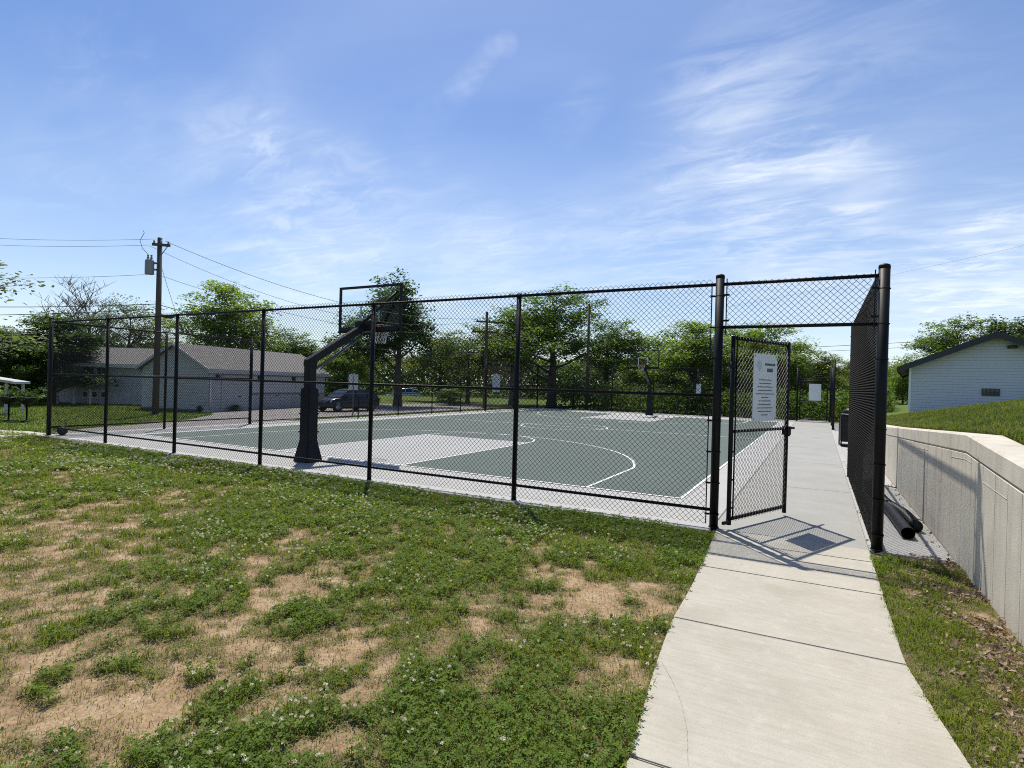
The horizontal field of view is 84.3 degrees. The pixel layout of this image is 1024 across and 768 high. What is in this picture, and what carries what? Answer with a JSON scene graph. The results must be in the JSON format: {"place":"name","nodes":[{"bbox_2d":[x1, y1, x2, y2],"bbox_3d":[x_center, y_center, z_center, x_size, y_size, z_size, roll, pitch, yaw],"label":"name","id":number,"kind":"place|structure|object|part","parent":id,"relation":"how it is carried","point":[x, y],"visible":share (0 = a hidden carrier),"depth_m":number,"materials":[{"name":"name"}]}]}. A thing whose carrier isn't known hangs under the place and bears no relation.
{"place":"outdoors","nodes":[
{"label":"outdoors","id":0,"kind":"place"},
{"bbox_2d":[0,430,45,436],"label":"side walk","id":1,"kind":"structure","parent":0,"point":[29,432],"depth_m":15.72,"materials":[{"name":"concrete"}]},
{"bbox_2d":[56,404,522,433],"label":"driveway","id":2,"kind":"structure","parent":0,"point":[257,412],"depth_m":28.58,"materials":[{"name":"grey concrete"}]},
{"bbox_2d":[318,388,380,411],"bbox_3d":[-9.755,0.935,33.478,1.824,1.319,3.854,2,0,37],"label":"parked car","id":3,"kind":"object","parent":2,"relation":"on","point":[342,400],"visible":0.43,"depth_m":32.84,"materials":[{"name":"blue paint"}]},
{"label":"windows","id":4,"kind":"part","parent":3,"relation":"part of","materials":[{"name":"black glass"}]},
{"bbox_2d":[0,387,627,433],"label":"yard","id":5,"kind":"structure","parent":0,"point":[427,400],"depth_m":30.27,"materials":[{"name":"green plant"}]},
{"bbox_2d":[0,385,18,420],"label":"planter","id":6,"kind":"object","parent":5,"relation":"on","point":[7,398],"visible":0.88,"depth_m":20.89,"materials":[{"name":"black plastic"}]},
{"bbox_2d":[0,377,29,413],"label":"porch shelter","id":7,"kind":"object","parent":5,"relation":"on","point":[12,381],"visible":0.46,"depth_m":24.32,"materials":[{"name":"white"}]},
{"bbox_2d":[0,324,46,394],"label":"tree","id":8,"kind":"object","parent":5,"relation":"on","point":[8,365],"visible":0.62,"depth_m":29.82,"materials":[{"name":"green plant"}]},
{"bbox_2d":[2,373,55,404],"bbox_3d":[-26.309,0.360,30.922,2.780,1.995,2.760,2,0,-23],"label":"shrub","id":9,"kind":"object","parent":5,"relation":"on","point":[44,399],"visible":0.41,"depth_m":30.82,"materials":[{"name":"green plant"}]},
{"bbox_2d":[12,388,45,421],"bbox_3d":[-17.989,0.777,21.139,1.245,1.230,1.279,2,0,-17],"label":"planter","id":10,"kind":"object","parent":5,"relation":"on","point":[25,398],"visible":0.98,"depth_m":20.91,"materials":[{"name":"black plastic"}]},
{"bbox_2d":[29,274,142,347],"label":"tree","id":11,"kind":"object","parent":5,"relation":"on","point":[77,302],"visible":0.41,"depth_m":51.46,"materials":[{"name":"green plant"}]},
{"bbox_2d":[56,347,153,404],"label":"house","id":12,"kind":"structure","parent":5,"relation":"on","point":[110,392],"depth_m":34.00,"materials":[{"name":"white"}]},
{"bbox_2d":[96,367,104,377],"bbox_3d":[-24.615,-0.560,33.972,0.720,0.920,0.047,2,0,0],"label":"window","id":13,"kind":"structure","parent":12,"relation":"in","point":[96,367],"depth_m":33.97,"materials":[{"name":"black glass"}]},
{"bbox_2d":[135,342,329,411],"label":"garage","id":14,"kind":"structure","parent":5,"relation":"on","point":[282,368],"depth_m":31.02,"materials":[{"name":"white"}]},
{"bbox_2d":[221,375,255,410],"bbox_3d":[-15.090,0.489,31.329,0.071,1.950,2.600,2,0,15],"label":"garage door","id":15,"kind":"structure","parent":14,"relation":"in","point":[244,391],"depth_m":31.15,"materials":[{"name":"white"}]},
{"bbox_2d":[263,376,290,408],"bbox_3d":[-14.270,0.510,34.319,0.071,1.950,2.600,2,0,15],"label":"garage door","id":16,"kind":"structure","parent":14,"relation":"in","point":[270,388],"depth_m":34.29,"materials":[{"name":"white"}]},
{"bbox_2d":[295,377,319,406],"bbox_3d":[-13.457,0.530,37.310,0.052,1.950,2.600,2,0,15],"label":"garage door","id":17,"kind":"structure","parent":14,"relation":"in","point":[298,384],"depth_m":36.41,"materials":[{"name":"white"}]},
{"bbox_2d":[229,404,242,410],"bbox_3d":[-14.893,1.302,30.465,0.863,0.422,0.857,2,0,6],"label":"shrub","id":18,"kind":"object","parent":5,"relation":"on","point":[232,408],"visible":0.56,"depth_m":30.40,"materials":[{"name":"green plant"}]},
{"bbox_2d":[266,330,327,370],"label":"tree","id":19,"kind":"object","parent":5,"relation":"on","point":[296,349],"visible":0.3,"depth_m":57.64,"materials":[{"name":"green plant"}]},
{"bbox_2d":[324,374,361,396],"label":"shrub","id":20,"kind":"object","parent":5,"relation":"on","point":[340,377],"visible":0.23,"depth_m":47.48,"materials":[{"name":"green plant"}]},
{"bbox_2d":[317,334,383,386],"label":"tree","id":21,"kind":"object","parent":5,"relation":"on","point":[339,359],"visible":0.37,"depth_m":49.53,"materials":[{"name":"green plant"}]},
{"bbox_2d":[348,373,357,414],"bbox_3d":[-7.713,0.620,27.493,0.460,2.300,0.075,2,0,0],"label":"road sign","id":22,"kind":"object","parent":5,"relation":"on","point":[353,379],"visible":0.76,"depth_m":27.45,"materials":[{"name":"grey metal"}]},
{"bbox_2d":[321,267,472,405],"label":"tree","id":23,"kind":"object","parent":5,"relation":"on","point":[386,293],"visible":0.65,"depth_m":41.19,"materials":[{"name":"green plant"}]},
{"bbox_2d":[387,388,421,395],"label":"parked car","id":24,"kind":"object","parent":5,"relation":"on","point":[409,390],"visible":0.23,"depth_m":71.54,"materials":[{"name":"white paint"}]},
{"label":"windows","id":25,"kind":"part","parent":24,"relation":"part of","materials":[{"name":"black glass"}]},
{"bbox_2d":[387,328,483,397],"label":"tree","id":26,"kind":"object","parent":5,"relation":"on","point":[441,372],"visible":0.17,"depth_m":54.16,"materials":[{"name":"green plant"}]},
{"bbox_2d":[430,389,463,404],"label":"shrub","id":27,"kind":"object","parent":5,"relation":"on","point":[448,391],"visible":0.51,"depth_m":45.66,"materials":[{"name":"green plant"}]},
{"bbox_2d":[435,333,501,403],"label":"tree","id":28,"kind":"object","parent":5,"relation":"on","point":[461,361],"visible":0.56,"depth_m":49.71,"materials":[{"name":"green plant"}]},
{"bbox_2d":[462,306,548,404],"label":"tree","id":29,"kind":"object","parent":5,"relation":"on","point":[497,356],"visible":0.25,"depth_m":48.77,"materials":[{"name":"green plant"}]},
{"bbox_2d":[41,408,795,531],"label":"court slab","id":30,"kind":"structure","parent":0,"point":[682,522],"depth_m":10.34,"materials":[{"name":"concrete"}]},
{"bbox_2d":[57,426,67,434],"bbox_3d":[-12.230,1.271,15.396,0.247,0.247,0.247,2,0,6],"label":"basketball","id":31,"kind":"object","parent":30,"relation":"on","point":[59,430],"visible":0.59,"depth_m":15.32,"materials":[{"name":"brown rubber"}]},
{"bbox_2d":[51,320,253,432],"bbox_3d":[-11.006,-0.160,18.060,0.122,3.211,6.191,2,0,28],"label":"chain link fence","id":32,"kind":"object","parent":30,"relation":"on","point":[209,359],"visible":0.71,"depth_m":17.80,"materials":[{"name":"black metal"}]},
{"bbox_2d":[293,283,402,462],"bbox_3d":[-3.877,-0.355,12.932,1.838,3.960,2.478,2,0,50],"label":"basketball hoop","id":33,"kind":"object","parent":30,"relation":"on","point":[314,400],"visible":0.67,"depth_m":11.88,"materials":[{"name":"grey metal"}]},
{"bbox_2d":[251,392,485,422],"bbox_3d":[-5.615,0.987,28.024,0.082,1.200,16.584,2,0,28],"label":"chain link fence","id":34,"kind":"object","parent":30,"relation":"on","point":[432,397],"visible":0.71,"depth_m":26.61,"materials":[{"name":"black metal"}]},
{"bbox_2d":[46,274,724,529],"bbox_3d":[-4.958,0.011,11.219,17.285,3.211,0.125,2,0,28],"label":"chain link fence","id":35,"kind":"object","parent":30,"relation":"on","point":[715,451],"visible":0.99,"depth_m":9.37,"materials":[{"name":"black metal"}]},
{"bbox_2d":[145,410,777,498],"bbox_3d":[2.180,1.782,23.706,15.000,0.004,25.600,2,0,28],"label":"court surface","id":36,"kind":"object","parent":30,"relation":"on","point":[609,424],"visible":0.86,"depth_m":16.36,"materials":[{"name":"green plastic"}]},
{"bbox_2d":[141,410,779,498],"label":"court lines","id":37,"kind":"object","parent":36,"relation":"on","point":[694,487],"visible":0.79,"depth_m":14.07,"materials":[{"name":"white paint"}]},
{"bbox_2d":[281,414,672,464],"bbox_3d":[2.180,1.778,23.706,3.660,0.004,25.598,2,0,28],"label":"lane paint","id":38,"kind":"object","parent":36,"relation":"on","point":[454,447],"visible":0.82,"depth_m":14.74,"materials":[{"name":"grey paint"}]},
{"bbox_2d":[484,360,538,410],"bbox_3d":[0.127,0.132,38.586,0.122,3.211,7.525,2,0,28],"label":"chain link fence","id":39,"kind":"object","parent":30,"relation":"on","point":[506,384],"visible":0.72,"depth_m":37.75,"materials":[{"name":"black metal"}]},
{"bbox_2d":[492,374,499,391],"bbox_3d":[-1.021,-0.053,36.333,0.042,1.150,0.950,2,0,28],"label":"notice sign","id":40,"kind":"object","parent":39,"relation":"attached to","point":[496,379],"visible":0.78,"depth_m":36.33,"materials":[{"name":"grey metal"}]},
{"bbox_2d":[627,350,659,414],"bbox_3d":[8.345,-0.034,34.477,1.838,3.960,2.478,2,0,50],"label":"basketball hoop","id":41,"kind":"object","parent":30,"relation":"on","point":[649,382],"visible":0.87,"depth_m":34.52,"materials":[{"name":"grey metal"}]},
{"bbox_2d":[538,366,798,420],"bbox_3d":[9.471,0.389,37.724,17.191,3.211,0.122,2,0,28],"label":"chain link fence","id":42,"kind":"object","parent":30,"relation":"on","point":[585,395],"visible":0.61,"depth_m":37.59,"materials":[{"name":"black metal"}]},
{"bbox_2d":[696,384,700,392],"bbox_3d":[11.973,0.365,36.309,0.300,0.750,0.042,2,0,28],"label":"notice sign","id":43,"kind":"object","parent":42,"relation":"attached to","point":[697,386],"visible":0.49,"depth_m":36.30,"materials":[{"name":"grey metal"}]},
{"bbox_2d":[798,380,827,421],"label":"chain link gate","id":44,"kind":"structure","parent":42,"relation":"attached to","point":[800,405],"depth_m":33.26,"materials":[{"name":"black metal"}]},
{"bbox_2d":[809,384,820,400],"bbox_3d":[17.763,0.486,33.184,0.630,0.980,0.042,2,0,28],"label":"notice sign","id":45,"kind":"object","parent":44,"relation":"attached to","point":[814,392],"visible":1,"depth_m":33.16,"materials":[{"name":"grey metal"}]},
{"bbox_2d":[0,381,838,422],"bbox_3d":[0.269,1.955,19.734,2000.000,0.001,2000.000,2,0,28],"label":"ground","id":46,"kind":"structure","parent":0,"point":[589,405],"depth_m":54.82,"materials":[{"name":"green plant"}]},
{"bbox_2d":[0,260,77,358],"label":"tree","id":47,"kind":"object","parent":46,"relation":"on","point":[2,337],"visible":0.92,"depth_m":23.27,"materials":[{"name":"green plant"}]},
{"bbox_2d":[0,310,118,403],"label":"tree","id":48,"kind":"object","parent":46,"relation":"on","point":[38,354],"visible":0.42,"depth_m":32.21,"materials":[{"name":"green plant"}]},
{"bbox_2d":[80,293,175,348],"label":"tree","id":49,"kind":"object","parent":46,"relation":"on","point":[136,311],"visible":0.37,"depth_m":43.46,"materials":[{"name":"green plant"}]},
{"bbox_2d":[140,231,170,413],"bbox_3d":[-16.745,-2.690,26.410,1.286,8.823,0.397,2,0,-14],"label":"utility pole","id":50,"kind":"object","parent":46,"relation":"on","point":[149,266],"visible":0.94,"depth_m":26.39,"materials":[{"name":"brown wood"}]},
{"bbox_2d":[7,245,139,246],"bbox_3d":[-26.846,-7.432,28.701,20.490,1.360,0.014,2,0,13],"label":"power line","id":51,"kind":"object","parent":50,"relation":"attached to","point":[73,246],"visible":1,"depth_m":27.40,"materials":[{"name":"metal"}]},
{"bbox_2d":[7,309,152,314],"bbox_3d":[-26.707,-3.631,28.701,20.722,0.323,0.029,2,0,13],"label":"power line","id":52,"kind":"object","parent":50,"relation":"attached to","point":[78,312],"visible":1,"depth_m":27.35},
{"bbox_2d":[42,304,152,306],"bbox_3d":[-26.707,-4.055,28.702,20.732,0.347,0.033,2,0,13],"label":"power line","id":53,"kind":"object","parent":50,"relation":"attached to","point":[99,305],"visible":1,"depth_m":27.12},
{"bbox_2d":[58,274,146,277],"bbox_3d":[-26.706,-5.644,28.701,20.741,0.658,0.016,2,0,13],"label":"power line","id":54,"kind":"object","parent":50,"relation":"attached to","point":[97,276],"visible":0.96,"depth_m":27.12,"materials":[{"name":"metal"}]},
{"bbox_2d":[151,246,474,324],"bbox_3d":[-9.700,-5.094,33.949,0.018,2.318,20.895,2,0,44],"label":"power line","id":55,"kind":"object","parent":50,"relation":"attached to","point":[292,302],"visible":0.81,"depth_m":30.59,"materials":[{"name":"metal"}]},
{"bbox_2d":[161,305,479,352],"bbox_3d":[-9.297,-2.849,33.948,0.033,1.406,21.049,2,0,44],"label":"power line","id":56,"kind":"object","parent":50,"relation":"attached to","point":[302,338],"visible":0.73,"depth_m":31.06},
{"bbox_2d":[163,276,485,333],"bbox_3d":[-9.118,-4.149,33.949,0.018,1.580,21.302,2,0,45],"label":"power line","id":57,"kind":"object","parent":50,"relation":"attached to","point":[302,316],"visible":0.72,"depth_m":30.69,"materials":[{"name":"metal"}]},
{"bbox_2d":[166,241,487,318],"bbox_3d":[-8.797,-5.460,33.949,0.024,2.047,21.174,2,0,44],"label":"power line","id":58,"kind":"object","parent":50,"relation":"attached to","point":[297,290],"visible":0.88,"depth_m":30.37,"materials":[{"name":"metal"}]},
{"bbox_2d":[138,280,298,352],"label":"tree","id":59,"kind":"object","parent":46,"relation":"on","point":[224,304],"visible":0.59,"depth_m":44.44,"materials":[{"name":"green plant"}]},
{"bbox_2d":[0,343,908,401],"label":"distant woods","id":60,"kind":"object","parent":46,"relation":"on","point":[543,374],"visible":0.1,"depth_m":75.69,"materials":[{"name":"green plant"}]},
{"bbox_2d":[472,312,502,407],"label":"utility pole","id":61,"kind":"object","parent":46,"relation":"on","point":[486,340],"visible":0.65,"depth_m":41.40,"materials":[{"name":"brown wood"}]},
{"bbox_2d":[458,281,632,408],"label":"tree","id":62,"kind":"object","parent":46,"relation":"on","point":[563,336],"visible":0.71,"depth_m":44.97,"materials":[{"name":"green plant"}]},
{"bbox_2d":[585,304,589,409],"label":"utility pole","id":63,"kind":"object","parent":46,"relation":"on","point":[587,364],"visible":0.55,"depth_m":41.92,"materials":[{"name":"brown wood"}]},
{"bbox_2d":[560,318,681,408],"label":"tree","id":64,"kind":"object","parent":46,"relation":"on","point":[616,356],"visible":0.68,"depth_m":48.92,"materials":[{"name":"green plant"}]},
{"bbox_2d":[609,334,704,403],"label":"tree","id":65,"kind":"object","parent":46,"relation":"on","point":[641,379],"visible":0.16,"depth_m":52.96,"materials":[{"name":"green plant"}]},
{"bbox_2d":[655,350,700,406],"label":"tree","id":66,"kind":"object","parent":46,"relation":"on","point":[672,378],"visible":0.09,"depth_m":59.47,"materials":[{"name":"green plant"}]},
{"bbox_2d":[619,320,757,413],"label":"tree","id":67,"kind":"object","parent":46,"relation":"on","point":[681,355],"visible":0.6,"depth_m":42.76,"materials":[{"name":"green plant"}]},
{"bbox_2d":[554,379,895,422],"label":"undergrowth","id":68,"kind":"object","parent":46,"relation":"on","point":[841,402],"visible":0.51,"depth_m":39.13,"materials":[{"name":"green plant"}]},
{"bbox_2d":[698,323,812,391],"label":"tree","id":69,"kind":"object","parent":46,"relation":"on","point":[731,331],"visible":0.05,"depth_m":48.83,"materials":[{"name":"green plant"}]},
{"bbox_2d":[692,320,821,390],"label":"tree","id":70,"kind":"object","parent":46,"relation":"on","point":[796,361],"visible":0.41,"depth_m":41.86,"materials":[{"name":"green plant"}]},
{"bbox_2d":[784,349,849,393],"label":"tree","id":71,"kind":"object","parent":46,"relation":"on","point":[822,363],"visible":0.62,"depth_m":43.38,"materials":[{"name":"green plant"}]},
{"bbox_2d":[835,357,899,389],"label":"tree","id":72,"kind":"object","parent":46,"relation":"on","point":[847,367],"visible":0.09,"depth_m":55.95,"materials":[{"name":"green plant"}]},
{"bbox_2d":[887,363,908,403],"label":"tree","id":73,"kind":"object","parent":46,"relation":"on","point":[898,382],"visible":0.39,"depth_m":49.73,"materials":[{"name":"green plant"}]},
{"bbox_2d":[870,425,1023,646],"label":"retaining wall","id":74,"kind":"structure","parent":46,"relation":"on","point":[962,493],"depth_m":5.42,"materials":[{"name":"concrete"}]},
{"bbox_2d":[888,312,1006,371],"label":"tree","id":75,"kind":"object","parent":46,"relation":"on","point":[930,343],"visible":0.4,"depth_m":56.02,"materials":[{"name":"green plant"}]},
{"bbox_2d":[969,314,1023,339],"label":"tree","id":76,"kind":"object","parent":46,"relation":"on","point":[1019,330],"visible":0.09,"depth_m":52.55,"materials":[{"name":"green plant"}]},
{"bbox_2d":[0,430,1023,767],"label":"lawn","id":77,"kind":"structure","parent":0,"point":[10,710],"depth_m":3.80,"materials":[{"name":"plant"}]},
{"bbox_2d":[0,429,1018,767],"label":"clover","id":78,"kind":"object","parent":77,"relation":"on","point":[344,601],"depth_m":4.26,"materials":[{"name":"green plant"}]},
{"bbox_2d":[842,461,1023,767],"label":"fallen leaves","id":79,"kind":"object","parent":77,"relation":"on","point":[1001,650],"visible":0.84,"depth_m":3.97,"materials":[{"name":"brown plant"}]},
{"bbox_2d":[0,0,1023,389],"label":"sky","id":80,"kind":"structure","parent":0,"point":[319,148],"materials":[{"name":"blue"}]},
{"bbox_2d":[712,416,867,548],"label":"court walk","id":81,"kind":"structure","parent":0,"point":[820,507],"depth_m":9.25,"materials":[{"name":"concrete"}]},
{"bbox_2d":[722,335,794,524],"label":"chain link gate","id":82,"kind":"structure","parent":81,"relation":"on","point":[785,428],"depth_m":7.31,"materials":[{"name":"black metal"}]},
{"bbox_2d":[751,353,776,420],"bbox_3d":[3.327,0.047,7.462,0.600,0.880,0.031,2,0,-38],"label":"rules sign","id":83,"kind":"object","parent":82,"relation":"attached to","point":[764,386],"visible":1,"depth_m":7.44,"materials":[{"name":"grey metal"}]},
{"bbox_2d":[625,529,970,767],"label":"path","id":84,"kind":"structure","parent":0,"point":[777,652],"depth_m":3.48,"materials":[{"name":"concrete"}]},
{"bbox_2d":[662,629,904,764],"bbox_3d":[1.970,1.792,3.993,1.411,0.001,3.513,2,0,28],"label":"path crack","id":85,"kind":"object","parent":84,"relation":"on","point":[685,722],"visible":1,"depth_m":2.90,"materials":[{"name":"concrete"}]},
{"bbox_2d":[643,246,1019,319],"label":"power line","id":86,"kind":"object","parent":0,"point":[849,283],"visible":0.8,"depth_m":41.73,"materials":[{"name":"metal"}]},
{"bbox_2d":[729,344,959,354],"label":"power line","id":87,"kind":"object","parent":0,"point":[900,347],"visible":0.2,"depth_m":46.60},
{"bbox_2d":[835,400,911,415],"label":"hill","id":88,"kind":"structure","parent":0,"point":[901,408],"depth_m":40.26,"materials":[{"name":"green plant"}]},
{"bbox_2d":[886,398,1023,444],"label":"bank grass","id":89,"kind":"structure","parent":88,"relation":"on","point":[1005,418],"depth_m":11.07,"materials":[{"name":"green plant"}]},
{"bbox_2d":[897,331,1023,411],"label":"house","id":90,"kind":"structure","parent":88,"relation":"on","point":[987,368],"depth_m":27.01,"materials":[{"name":"white"}]},
{"bbox_2d":[982,388,999,395],"bbox_3d":[22.467,0.380,26.565,0.650,0.330,0.047,2,0,35],"label":"window","id":91,"kind":"structure","parent":90,"relation":"in","point":[988,392],"depth_m":26.56,"materials":[{"name":"grey glass"}]},
{"bbox_2d":[829,422,954,562],"bbox_3d":[11.596,2.125,19.532,0.785,0.164,30.550,2,0,28],"label":"slab","id":92,"kind":"object","parent":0,"point":[895,541],"depth_m":7.01,"materials":[{"name":"concrete"}]},
{"bbox_2d":[829,361,835,429],"bbox_3d":[16.713,0.594,29.549,0.122,3.211,7.585,2,0,28],"label":"chain link fence","id":93,"kind":"object","parent":92,"relation":"on","point":[832,394],"visible":1,"depth_m":26.27,"materials":[{"name":"black metal"}]},
{"bbox_2d":[799,369,829,380],"bbox_3d":[17.755,-0.565,33.225,1.645,0.700,0.077,2,0,28],"label":"fence header","id":94,"kind":"object","parent":93,"relation":"attached to","point":[814,375],"visible":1,"depth_m":33.22,"materials":[{"name":"black metal"}]},
{"bbox_2d":[838,408,848,445],"bbox_3d":[11.143,1.410,18.622,0.660,1.250,0.660,2,0,24],"label":"trash can","id":95,"kind":"object","parent":92,"relation":"on","point":[843,426],"visible":0.39,"depth_m":18.46,"materials":[{"name":"black metal"}]},
{"bbox_2d":[846,263,890,552],"bbox_3d":[5.573,0.302,9.008,0.135,3.211,6.295,2,0,28],"label":"chain link fence","id":96,"kind":"object","parent":92,"relation":"on","point":[868,394],"visible":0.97,"depth_m":6.83,"materials":[{"name":"black metal"}]},
{"bbox_2d":[722,269,879,334],"bbox_3d":[3.367,-0.942,6.698,1.645,0.700,0.077,2,0,28],"label":"fence header","id":97,"kind":"object","parent":96,"relation":"attached to","point":[727,284],"visible":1,"depth_m":6.65,"materials":[{"name":"black metal"}]},
{"bbox_2d":[870,479,922,532],"bbox_3d":[5.976,1.817,9.066,0.316,0.211,4.024,2,0,26],"label":"corrugated pipe","id":98,"kind":"object","parent":92,"relation":"on","point":[913,521],"visible":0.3,"depth_m":7.49,"materials":[{"name":"black plastic"}]},
{"bbox_2d":[884,501,915,539],"bbox_3d":[5.702,1.837,8.681,0.169,0.154,4.059,2,0,26],"label":"drain pipe","id":99,"kind":"object","parent":92,"relation":"on","point":[902,525],"visible":0.57,"depth_m":7.26,"materials":[{"name":"black plastic"}]},
{"bbox_2d":[820,335,1020,346],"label":"power line","id":100,"kind":"object","parent":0,"point":[918,341],"visible":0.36,"depth_m":45.88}
]}

